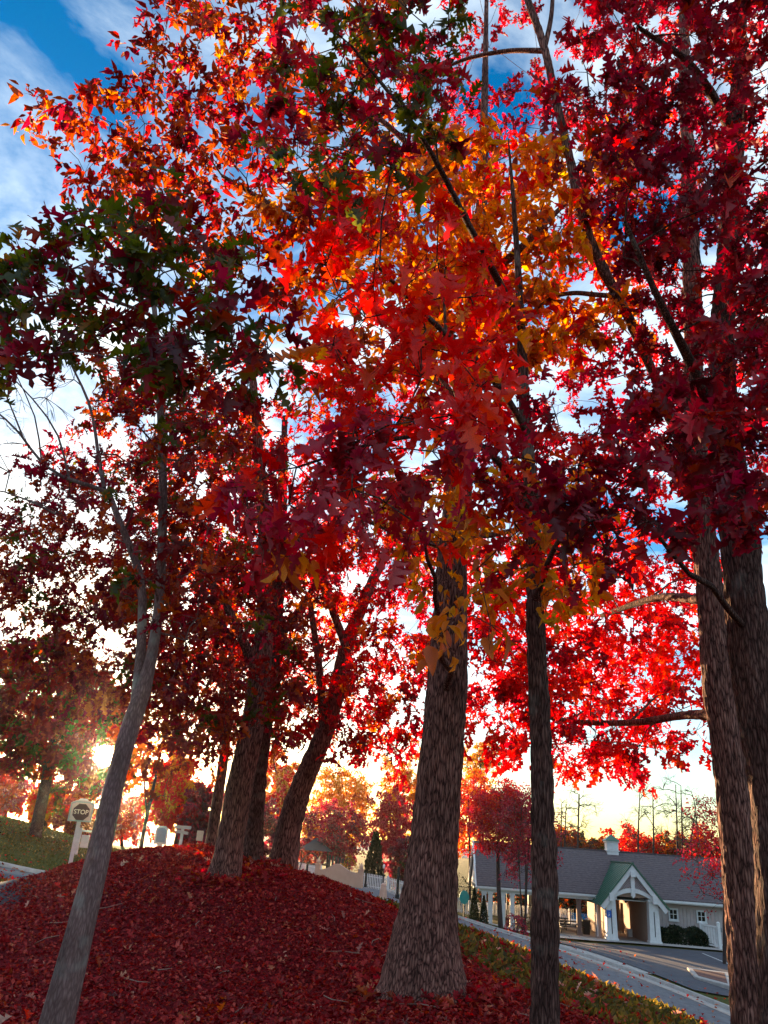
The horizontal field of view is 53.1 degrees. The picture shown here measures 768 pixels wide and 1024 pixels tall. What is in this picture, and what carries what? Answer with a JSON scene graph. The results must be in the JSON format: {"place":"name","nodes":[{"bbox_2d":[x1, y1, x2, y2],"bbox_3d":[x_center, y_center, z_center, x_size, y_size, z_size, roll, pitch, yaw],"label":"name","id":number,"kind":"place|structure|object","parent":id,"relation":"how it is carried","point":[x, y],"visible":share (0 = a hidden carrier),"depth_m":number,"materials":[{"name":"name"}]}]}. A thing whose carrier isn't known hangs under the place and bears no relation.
{"place":"outdoors","nodes":[
{"label":"outdoors","id":0,"kind":"place"},
{"bbox_2d":[0,866,32,877],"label":"side street","id":1,"kind":"structure","parent":0,"point":[15,873],"depth_m":26.92,"materials":[{"name":"grey asphalt"}]},
{"bbox_2d":[0,871,54,912],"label":"pavement","id":2,"kind":"structure","parent":0,"point":[3,893],"depth_m":12.61,"materials":[{"name":"concrete"}]},
{"bbox_2d":[1,812,468,857],"bbox_3d":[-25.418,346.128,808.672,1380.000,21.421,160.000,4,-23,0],"label":"hills","id":3,"kind":"structure","parent":0,"point":[23,817],"depth_m":798.90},
{"bbox_2d":[0,817,728,1023],"bbox_3d":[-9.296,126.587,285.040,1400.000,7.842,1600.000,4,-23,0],"label":"ground","id":4,"kind":"structure","parent":0,"point":[462,870],"depth_m":9.38,"materials":[{"name":"red plant"}]},
{"bbox_2d":[0,769,35,816],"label":"autumn tree","id":5,"kind":"object","parent":4,"relation":"on","point":[13,797],"visible":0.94,"depth_m":58.52,"materials":[{"name":"red plant"}]},
{"bbox_2d":[0,861,45,873],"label":"kerb","id":6,"kind":"structure","parent":4,"relation":"on","point":[23,868],"depth_m":29.72,"materials":[{"name":"concrete"}]},
{"bbox_2d":[14,782,66,828],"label":"autumn tree","id":7,"kind":"object","parent":4,"relation":"on","point":[31,799],"visible":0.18,"depth_m":59.86,"materials":[{"name":"orange plant"}]},
{"bbox_2d":[0,815,118,870],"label":"grass","id":8,"kind":"structure","parent":4,"relation":"on","point":[70,836],"depth_m":37.05,"materials":[{"name":"green plant"}]},
{"bbox_2d":[0,633,143,837],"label":"street tree","id":9,"kind":"object","parent":4,"relation":"on","point":[67,750],"visible":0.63,"depth_m":38.69,"materials":[{"name":"red plant"}]},
{"bbox_2d":[46,797,97,836],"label":"autumn tree","id":10,"kind":"object","parent":4,"relation":"on","point":[69,827],"visible":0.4,"depth_m":56.30,"materials":[{"name":"orange plant"}]},
{"bbox_2d":[67,798,93,863],"bbox_3d":[-12.094,12.891,30.051,0.880,3.143,0.224,12,-25,-18],"label":"stop sign","id":11,"kind":"object","parent":4,"relation":"on","point":[80,810],"visible":0.99,"depth_m":30.34,"materials":[{"name":"paint"}]},
{"bbox_2d":[75,828,91,854],"bbox_3d":[-14.262,15.669,36.413,0.560,1.256,0.120,8,-24,-9],"label":"hanging sign","id":12,"kind":"object","parent":4,"relation":"on","point":[84,842],"visible":0.91,"depth_m":36.42,"materials":[{"name":"paint"}]},
{"bbox_2d":[88,815,120,843],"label":"autumn tree","id":13,"kind":"object","parent":4,"relation":"on","point":[117,828],"visible":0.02,"depth_m":64.29,"materials":[{"name":"red plant"}]},
{"bbox_2d":[93,790,154,846],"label":"autumn tree","id":14,"kind":"object","parent":4,"relation":"on","point":[131,825],"visible":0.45,"depth_m":65.84,"materials":[{"name":"orange plant"}]},
{"bbox_2d":[0,165,310,1023],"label":"oak tree","id":15,"kind":"object","parent":4,"relation":"on","point":[154,359],"visible":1,"depth_m":5.09,"materials":[{"name":"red plant"}]},
{"bbox_2d":[154,826,168,846],"bbox_3d":[-9.608,14.606,32.620,0.520,2.356,0.140,9,-24,-11],"label":"notice sign","id":16,"kind":"object","parent":4,"relation":"on","point":[161,835],"visible":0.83,"depth_m":32.88,"materials":[{"name":"paint"}]},
{"bbox_2d":[130,716,195,846],"bbox_3d":[-11.300,13.472,37.380,4.238,7.313,5.217,4,-23,0],"label":"sapling","id":17,"kind":"object","parent":4,"relation":"on","point":[165,787],"visible":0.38,"depth_m":37.16,"materials":[{"name":"red plant"}]},
{"bbox_2d":[134,756,196,843],"bbox_3d":[-11.287,15.827,40.629,3.683,5.746,4.081,4,-23,0],"label":"autumn tree","id":18,"kind":"object","parent":4,"relation":"on","point":[164,815],"visible":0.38,"depth_m":39.97,"materials":[{"name":"red plant"}]},
{"bbox_2d":[174,825,190,844],"bbox_3d":[-8.731,14.634,32.571,0.670,2.475,0.263,15,-26,-24],"label":"street name sign","id":19,"kind":"object","parent":4,"relation":"on","point":[182,831],"visible":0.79,"depth_m":32.98,"materials":[{"name":"paint"}]},
{"bbox_2d":[174,775,224,844],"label":"autumn tree","id":20,"kind":"object","parent":4,"relation":"on","point":[194,814],"visible":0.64,"depth_m":38.19,"materials":[{"name":"red plant"}]},
{"bbox_2d":[196,830,203,842],"bbox_3d":[-7.967,14.798,32.579,0.280,2.369,0.060,7,-23,-6],"label":"parking sign","id":21,"kind":"object","parent":4,"relation":"on","point":[199,836],"visible":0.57,"depth_m":32.93,"materials":[{"name":"white metal"}]},
{"bbox_2d":[122,555,317,845],"bbox_3d":[-3.726,4.171,17.618,5.099,6.796,5.498,4,-23,0],"label":"oak tree","id":22,"kind":"object","parent":4,"relation":"on","point":[224,752],"visible":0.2,"depth_m":16.48,"materials":[{"name":"red plant"}]},
{"bbox_2d":[263,796,279,858],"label":"autumn tree","id":23,"kind":"object","parent":4,"relation":"on","point":[270,824],"visible":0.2,"depth_m":53.37,"materials":[{"name":"red plant"}]},
{"bbox_2d":[265,750,299,817],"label":"autumn tree","id":24,"kind":"object","parent":4,"relation":"on","point":[282,777],"visible":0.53,"depth_m":59.80,"materials":[{"name":"orange plant"}]},
{"bbox_2d":[177,511,436,869],"bbox_3d":[-1.651,3.024,15.872,6.352,8.244,5.898,4,-23,0],"label":"oak tree","id":25,"kind":"object","parent":4,"relation":"on","point":[341,678],"visible":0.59,"depth_m":14.56,"materials":[{"name":"red plant"}]},
{"bbox_2d":[298,804,327,870],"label":"autumn tree","id":26,"kind":"object","parent":4,"relation":"on","point":[311,824],"visible":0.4,"depth_m":76.54,"materials":[{"name":"orange plant"}]},
{"bbox_2d":[167,333,476,859],"bbox_3d":[-1.580,0.903,15.909,7.286,11.999,5.330,4,-23,0],"label":"oak tree","id":27,"kind":"object","parent":4,"relation":"on","point":[254,845],"visible":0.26,"depth_m":15.27,"materials":[{"name":"red plant"}]},
{"bbox_2d":[300,838,350,870],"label":"gazebo","id":28,"kind":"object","parent":4,"relation":"on","point":[314,845],"depth_m":68.35,"materials":[{"name":"grey wood"}]},
{"bbox_2d":[0,0,657,1005],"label":"oak tree","id":29,"kind":"object","parent":4,"relation":"on","point":[424,950],"visible":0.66,"depth_m":9.33,"materials":[{"name":"red plant"}]},
{"bbox_2d":[315,858,364,887],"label":"entrance wall","id":30,"kind":"structure","parent":4,"relation":"on","point":[340,873],"depth_m":55.41,"materials":[{"name":"beige paint"}]},
{"bbox_2d":[307,798,373,869],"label":"autumn tree","id":31,"kind":"object","parent":4,"relation":"on","point":[337,835],"visible":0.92,"depth_m":71.07,"materials":[{"name":"red plant"}]},
{"bbox_2d":[307,760,378,846],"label":"autumn tree","id":32,"kind":"object","parent":4,"relation":"on","point":[340,784],"visible":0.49,"depth_m":85.62,"materials":[{"name":"orange plant"}]},
{"bbox_2d":[339,853,358,871],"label":"shrub","id":33,"kind":"object","parent":4,"relation":"on","point":[349,861],"visible":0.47,"depth_m":67.22,"materials":[{"name":"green plant"}]},
{"bbox_2d":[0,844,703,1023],"bbox_3d":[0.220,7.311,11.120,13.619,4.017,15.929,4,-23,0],"label":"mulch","id":34,"kind":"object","parent":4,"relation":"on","point":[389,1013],"visible":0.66,"depth_m":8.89,"materials":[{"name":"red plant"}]},
{"bbox_2d":[0,354,344,879],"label":"oak tree","id":35,"kind":"object","parent":34,"relation":"on","point":[253,721],"visible":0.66,"depth_m":11.79,"materials":[{"name":"red plant"}]},
{"bbox_2d":[183,841,213,847],"bbox_3d":[-3.755,7.186,16.401,1.230,0.310,1.102,18,-27,-28],"label":"leaf drift","id":36,"kind":"object","parent":34,"relation":"on","point":[197,844],"visible":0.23,"depth_m":16.20,"materials":[{"name":"plant"}]},
{"bbox_2d":[144,860,286,893],"bbox_3d":[-2.472,5.608,11.755,1.997,0.484,1.892,4,-23,0],"label":"leaf drift","id":37,"kind":"object","parent":34,"relation":"on","point":[245,867],"visible":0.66,"depth_m":11.46,"materials":[{"name":"plant"}]},
{"bbox_2d":[242,852,274,866],"bbox_3d":[-2.442,6.226,13.642,1.216,0.410,1.294,-10,-27,30],"label":"leaf drift","id":38,"kind":"object","parent":34,"relation":"on","point":[258,861],"visible":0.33,"depth_m":13.34,"materials":[{"name":"plant"}]},
{"bbox_2d":[264,857,344,884],"bbox_3d":[-1.676,6.587,13.906,2.007,0.584,1.860,4,-23,0],"label":"leaf drift","id":39,"kind":"object","parent":34,"relation":"on","point":[277,864],"visible":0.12,"depth_m":13.59,"materials":[{"name":"plant"}]},
{"bbox_2d":[313,962,519,1020],"bbox_3d":[0.407,4.927,7.824,2.139,0.391,2.197,-13,-29,35],"label":"leaf drift","id":40,"kind":"object","parent":34,"relation":"on","point":[482,992],"visible":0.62,"depth_m":7.42,"materials":[{"name":"plant"}]},
{"bbox_2d":[0,877,713,1023],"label":"grass","id":41,"kind":"structure","parent":4,"relation":"on","point":[625,1010],"depth_m":9.74,"materials":[{"name":"green plant"}]},
{"bbox_2d":[34,851,683,1017],"bbox_3d":[0.184,6.032,10.204,11.124,2.227,13.122,4,-23,0],"label":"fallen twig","id":42,"kind":"object","parent":4,"relation":"on","point":[325,951],"visible":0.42,"depth_m":9.10,"materials":[{"name":"brown wood"}]},
{"bbox_2d":[0,815,725,1023],"bbox_3d":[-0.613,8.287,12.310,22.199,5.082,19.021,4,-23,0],"label":"leaf litter","id":43,"kind":"object","parent":4,"relation":"on","point":[7,1016],"visible":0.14,"depth_m":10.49,"materials":[{"name":"red plant"}]},
{"bbox_2d":[363,830,386,888],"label":"conifer","id":44,"kind":"object","parent":4,"relation":"on","point":[374,860],"visible":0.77,"depth_m":61.69,"materials":[{"name":"green plant"}]},
{"bbox_2d":[363,873,402,893],"bbox_3d":[0.271,28.552,58.578,4.961,1.797,0.147,-6,-25,22],"label":"picket fence","id":45,"kind":"object","parent":4,"relation":"on","point":[388,879],"visible":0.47,"depth_m":58.79,"materials":[{"name":"white paint"}]},
{"bbox_2d":[366,783,413,888],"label":"autumn tree","id":46,"kind":"object","parent":4,"relation":"on","point":[401,827],"visible":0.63,"depth_m":75.41,"materials":[{"name":"red plant"}]},
{"bbox_2d":[369,751,418,888],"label":"autumn tree","id":47,"kind":"object","parent":4,"relation":"on","point":[410,797],"visible":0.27,"depth_m":91.82,"materials":[{"name":"orange plant"}]},
{"bbox_2d":[384,835,409,886],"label":"autumn tree","id":48,"kind":"object","parent":4,"relation":"on","point":[400,849],"visible":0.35,"depth_m":68.67,"materials":[{"name":"red plant"}]},
{"bbox_2d":[391,856,406,893],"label":"shrub","id":49,"kind":"object","parent":4,"relation":"on","point":[401,864],"visible":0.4,"depth_m":67.14,"materials":[{"name":"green plant"}]},
{"bbox_2d":[191,0,660,1023],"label":"oak tree","id":50,"kind":"object","parent":4,"relation":"on","point":[349,458],"visible":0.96,"depth_m":5.38,"materials":[{"name":"red plant"}]},
{"bbox_2d":[459,890,468,916],"bbox_3d":[5.363,26.365,51.480,0.660,1.813,0.113,4,-23,0],"label":"round sign","id":51,"kind":"object","parent":4,"relation":"on","point":[464,897],"visible":0.89,"depth_m":51.60,"materials":[{"name":"teal metal"}]},
{"bbox_2d":[457,897,473,914],"bbox_3d":[5.079,29.484,57.904,3.643,1.859,0.147,0,-24,10],"label":"picket fence","id":52,"kind":"object","parent":4,"relation":"on","point":[458,909],"visible":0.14,"depth_m":57.59,"materials":[{"name":"white paint"}]},
{"bbox_2d":[458,874,481,911],"bbox_3d":[6.318,30.297,61.209,3.289,2.914,3.254,4,-23,0],"label":"shrub","id":53,"kind":"object","parent":4,"relation":"on","point":[466,890],"visible":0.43,"depth_m":61.13,"materials":[{"name":"orange plant"}]},
{"bbox_2d":[468,888,478,920],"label":"conifer","id":54,"kind":"object","parent":4,"relation":"on","point":[474,912],"visible":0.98,"depth_m":50.93,"materials":[{"name":"green plant"}]},
{"bbox_2d":[458,768,491,899],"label":"autumn tree","id":55,"kind":"object","parent":4,"relation":"on","point":[473,774],"visible":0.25,"depth_m":85.08,"materials":[{"name":"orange plant"}]},
{"bbox_2d":[461,742,502,892],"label":"autumn tree","id":56,"kind":"object","parent":4,"relation":"on","point":[475,756],"visible":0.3,"depth_m":100.16,"materials":[{"name":"red plant"}]},
{"bbox_2d":[478,896,489,924],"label":"conifer","id":57,"kind":"object","parent":4,"relation":"on","point":[483,914],"visible":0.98,"depth_m":50.35,"materials":[{"name":"green plant"}]},
{"bbox_2d":[459,771,530,928],"bbox_3d":[7.914,22.858,52.079,6.722,9.850,6.261,-5,-25,20],"label":"maple tree","id":58,"kind":"object","parent":4,"relation":"on","point":[489,804],"visible":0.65,"depth_m":51.80,"materials":[{"name":"red plant"}]},
{"bbox_2d":[477,889,531,906],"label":"window","id":59,"kind":"structure","parent":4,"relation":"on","point":[479,895],"depth_m":78.40,"materials":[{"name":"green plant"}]},
{"bbox_2d":[504,913,527,935],"bbox_3d":[8.056,25.280,47.085,1.700,1.270,1.810,4,-23,0],"label":"shrub","id":60,"kind":"object","parent":4,"relation":"on","point":[516,925],"visible":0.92,"depth_m":46.99,"materials":[{"name":"red plant"}]},
{"bbox_2d":[491,785,569,934],"bbox_3d":[9.315,22.236,49.265,4.964,9.076,5.572,4,-23,0],"label":"maple tree","id":61,"kind":"object","parent":4,"relation":"on","point":[526,838],"visible":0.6,"depth_m":49.60,"materials":[{"name":"red plant"}]},
{"bbox_2d":[506,893,573,925],"bbox_3d":[12.372,31.442,60.789,5.335,2.300,0.082,3,-23,4],"label":"iron fence","id":62,"kind":"object","parent":4,"relation":"on","point":[528,910],"visible":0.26,"depth_m":60.78,"materials":[{"name":"black metal"}]},
{"bbox_2d":[517,895,585,912],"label":"shrub","id":63,"kind":"object","parent":4,"relation":"on","point":[565,903],"visible":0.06,"depth_m":77.65,"materials":[{"name":"green plant"}]},
{"bbox_2d":[374,888,729,1009],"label":"kerb","id":64,"kind":"structure","parent":4,"relation":"on","point":[700,996],"depth_m":36.36,"materials":[{"name":"concrete"}]},
{"bbox_2d":[530,822,573,905],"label":"autumn tree","id":65,"kind":"object","parent":4,"relation":"on","point":[570,841],"visible":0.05,"depth_m":87.95,"materials":[{"name":"red plant"}]},
{"bbox_2d":[389,892,729,1015],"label":"gutter","id":66,"kind":"object","parent":4,"relation":"on","point":[718,1008],"visible":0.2,"depth_m":34.43,"materials":[{"name":"concrete"}]},
{"bbox_2d":[554,797,582,846],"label":"bare tree","id":67,"kind":"object","parent":4,"relation":"on","point":[561,835],"visible":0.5,"depth_m":81.80,"materials":[{"name":"plant"}]},
{"bbox_2d":[555,824,589,899],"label":"autumn tree","id":68,"kind":"object","parent":4,"relation":"on","point":[575,842],"visible":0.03,"depth_m":90.53,"materials":[{"name":"red plant"}]},
{"bbox_2d":[562,898,587,913],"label":"shrub","id":69,"kind":"object","parent":4,"relation":"on","point":[584,910],"visible":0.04,"depth_m":78.12,"materials":[{"name":"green plant"}]},
{"bbox_2d":[555,784,603,848],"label":"bare tree","id":70,"kind":"object","parent":4,"relation":"on","point":[577,826],"visible":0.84,"depth_m":78.72,"materials":[{"name":"plant"}]},
{"bbox_2d":[395,0,767,1023],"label":"oak tree","id":71,"kind":"object","parent":4,"relation":"on","point":[715,702],"visible":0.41,"depth_m":11.30,"materials":[{"name":"red plant"}]},
{"bbox_2d":[579,834,605,849],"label":"autumn tree","id":72,"kind":"object","parent":4,"relation":"on","point":[599,842],"visible":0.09,"depth_m":89.14,"materials":[{"name":"orange plant"}]},
{"bbox_2d":[468,835,723,947],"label":"clubhouse","id":73,"kind":"structure","parent":4,"relation":"on","point":[635,896],"depth_m":55.35,"materials":[{"name":"concrete"}]},
{"bbox_2d":[559,917,569,929],"bbox_3d":[12.863,30.821,57.566,1.900,0.786,1.700,1,-23,6],"label":"picnic table","id":74,"kind":"object","parent":73,"relation":"on","point":[564,922],"visible":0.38,"depth_m":57.34,"materials":[{"name":"brown wood"}]},
{"bbox_2d":[559,920,584,932],"bbox_3d":[13.314,29.889,55.331,1.900,0.786,1.700,4,-23,0],"label":"picnic table","id":75,"kind":"object","parent":73,"relation":"on","point":[561,925],"visible":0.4,"depth_m":55.15,"materials":[{"name":"wood"}]},
{"bbox_2d":[582,919,590,934],"bbox_3d":[14.512,29.828,55.196,0.580,0.920,0.580,3,-23,4],"label":"litter bin","id":76,"kind":"object","parent":73,"relation":"on","point":[586,925],"visible":0.79,"depth_m":54.99,"materials":[{"name":"black metal"}]},
{"bbox_2d":[668,908,678,921],"bbox_3d":[20.580,28.648,54.617,0.740,0.840,0.150,3,-23,4],"label":"window","id":77,"kind":"structure","parent":73,"relation":"in","point":[673,916],"depth_m":54.61,"materials":[{"name":"white paint"}]},
{"bbox_2d":[696,910,707,923],"bbox_3d":[22.524,28.737,54.492,0.740,0.840,0.150,3,-23,4],"label":"window","id":78,"kind":"structure","parent":73,"relation":"in","point":[700,914],"depth_m":54.49,"materials":[{"name":"white paint"}]},
{"bbox_2d":[598,821,655,852],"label":"autumn tree","id":79,"kind":"object","parent":4,"relation":"on","point":[622,838],"visible":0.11,"depth_m":90.74,"materials":[{"name":"red plant"}]},
{"bbox_2d":[511,0,767,1023],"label":"oak tree","id":80,"kind":"object","parent":4,"relation":"on","point":[721,424],"visible":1,"depth_m":6.58,"materials":[{"name":"red plant"}]},
{"bbox_2d":[621,822,665,853],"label":"autumn tree","id":81,"kind":"object","parent":4,"relation":"on","point":[658,845],"visible":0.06,"depth_m":90.47,"materials":[{"name":"red plant"}]},
{"bbox_2d":[560,940,728,995],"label":"car park","id":82,"kind":"structure","parent":4,"relation":"on","point":[666,963],"depth_m":42.88,"materials":[{"name":"grey asphalt"}]},
{"bbox_2d":[687,967,728,989],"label":"kerb island","id":83,"kind":"structure","parent":82,"relation":"on","point":[708,980],"depth_m":36.25,"materials":[{"name":"concrete"}]},
{"bbox_2d":[693,969,726,982],"bbox_3d":[15.752,22.470,37.221,1.503,0.001,4.245,-5,-25,20],"label":"mulch bed","id":84,"kind":"object","parent":83,"relation":"on","point":[718,976],"visible":1,"depth_m":37.45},
{"bbox_2d":[617,777,672,853],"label":"bare tree","id":85,"kind":"object","parent":4,"relation":"on","point":[637,833],"visible":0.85,"depth_m":76.79,"materials":[{"name":"brown plant"}]},
{"bbox_2d":[650,830,684,854],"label":"autumn tree","id":86,"kind":"object","parent":4,"relation":"on","point":[666,832],"visible":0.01,"depth_m":93.12,"materials":[{"name":"orange plant"}]},
{"bbox_2d":[648,770,694,854],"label":"bare tree","id":87,"kind":"object","parent":4,"relation":"on","point":[676,804],"visible":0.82,"depth_m":75.15,"materials":[{"name":"brown plant"}]},
{"bbox_2d":[660,832,713,857],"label":"autumn tree","id":88,"kind":"object","parent":4,"relation":"on","point":[671,850],"visible":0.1,"depth_m":90.68,"materials":[{"name":"red plant"}]},
{"bbox_2d":[660,924,715,947],"bbox_3d":[20.435,29.062,52.652,4.150,1.535,2.071,3,-23,4],"label":"hedge","id":89,"kind":"object","parent":4,"relation":"on","point":[678,935],"visible":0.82,"depth_m":52.00,"materials":[{"name":"green plant"}]},
{"bbox_2d":[672,785,715,856],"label":"bare tree","id":90,"kind":"object","parent":4,"relation":"on","point":[694,819],"visible":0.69,"depth_m":74.11,"materials":[{"name":"brown plant"}]},
{"bbox_2d":[667,787,726,963],"bbox_3d":[20.172,21.617,45.888,6.214,9.731,6.030,4,-23,0],"label":"maple tree","id":91,"kind":"object","parent":4,"relation":"on","point":[705,842],"visible":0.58,"depth_m":46.16,"materials":[{"name":"red plant"}]},
{"bbox_2d":[674,822,720,857],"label":"autumn tree","id":92,"kind":"object","parent":4,"relation":"on","point":[716,854],"visible":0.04,"depth_m":90.85,"materials":[{"name":"red plant"}]},
{"bbox_2d":[699,921,721,950],"bbox_3d":[22.001,28.689,51.752,0.248,2.090,1.683,16,-26,-26],"label":"gate fence","id":93,"kind":"object","parent":4,"relation":"on","point":[717,935],"visible":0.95,"depth_m":51.57,"materials":[{"name":"white paint"}]},
{"bbox_2d":[0,0,767,854],"label":"sky","id":94,"kind":"structure","parent":0,"point":[52,45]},
{"bbox_2d":[350,887,729,1023],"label":"road","id":95,"kind":"structure","parent":0,"point":[690,1006],"depth_m":33.24,"materials":[{"name":"grey asphalt"}]},
{"bbox_2d":[298,847,311,867],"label":"shrub","id":96,"kind":"object","parent":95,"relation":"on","point":[302,850],"visible":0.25,"depth_m":65.50,"materials":[{"name":"red plant"}]},
{"bbox_2d":[299,853,317,869],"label":"climbing arch","id":97,"kind":"structure","parent":95,"relation":"on","point":[305,857],"depth_m":63.39,"materials":[{"name":"black metal"}]},
{"bbox_2d":[298,862,321,872],"bbox_3d":[-6.149,29.209,62.435,2.965,1.407,0.147,-17,-31,40],"label":"picket fence","id":98,"kind":"object","parent":95,"relation":"on","point":[310,867],"visible":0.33,"depth_m":62.42,"materials":[{"name":"white paint"}]},
{"bbox_2d":[364,873,366,886],"bbox_3d":[-1.395,28.169,58.629,0.256,1.150,0.243,4,-23,0],"label":"dark post","id":99,"kind":"object","parent":95,"relation":"on","point":[365,884],"visible":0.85,"depth_m":58.58,"materials":[{"name":"black metal"}]},
{"bbox_2d":[379,883,386,898],"bbox_3d":[-0.043,24.375,49.413,0.520,0.933,0.520,4,-23,0],"label":"bollard","id":100,"kind":"object","parent":95,"relation":"on","point":[383,892],"visible":0.88,"depth_m":49.25,"materials":[{"name":"white paint"}]},
{"bbox_2d":[395,867,399,898],"bbox_3d":[0.983,26.167,54.120,0.320,2.130,0.304,4,-23,0],"label":"dark post","id":101,"kind":"object","parent":95,"relation":"on","point":[397,885],"visible":0.85,"depth_m":54.02,"materials":[{"name":"black metal"}]},
{"bbox_2d":[516,908,587,919],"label":"pool","id":102,"kind":"structure","parent":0,"point":[584,916],"depth_m":71.12,"materials":[{"name":"liquid"}]},
{"bbox_2d":[489,923,722,949],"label":"pavement","id":103,"kind":"structure","parent":0,"point":[628,941],"depth_m":51.13,"materials":[{"name":"concrete"}]},
{"bbox_2d":[560,944,652,973],"bbox_3d":[10.361,24.008,42.000,3.151,1.027,13.082,14,-25,-22],"label":"driveway apron","id":104,"kind":"object","parent":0,"point":[609,959],"visible":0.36,"depth_m":39.90,"materials":[{"name":"concrete"}]},
{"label":"pool deck","id":105,"kind":"structure","parent":0,"visible":0},
{"bbox_2d":[468,902,570,923],"bbox_3d":[11.118,32.931,63.123,8.320,1.250,0.147,3,-23,4],"label":"picket fence","id":106,"kind":"object","parent":105,"relation":"on","point":[494,909],"visible":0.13,"depth_m":63.10,"materials":[{"name":"white paint"}]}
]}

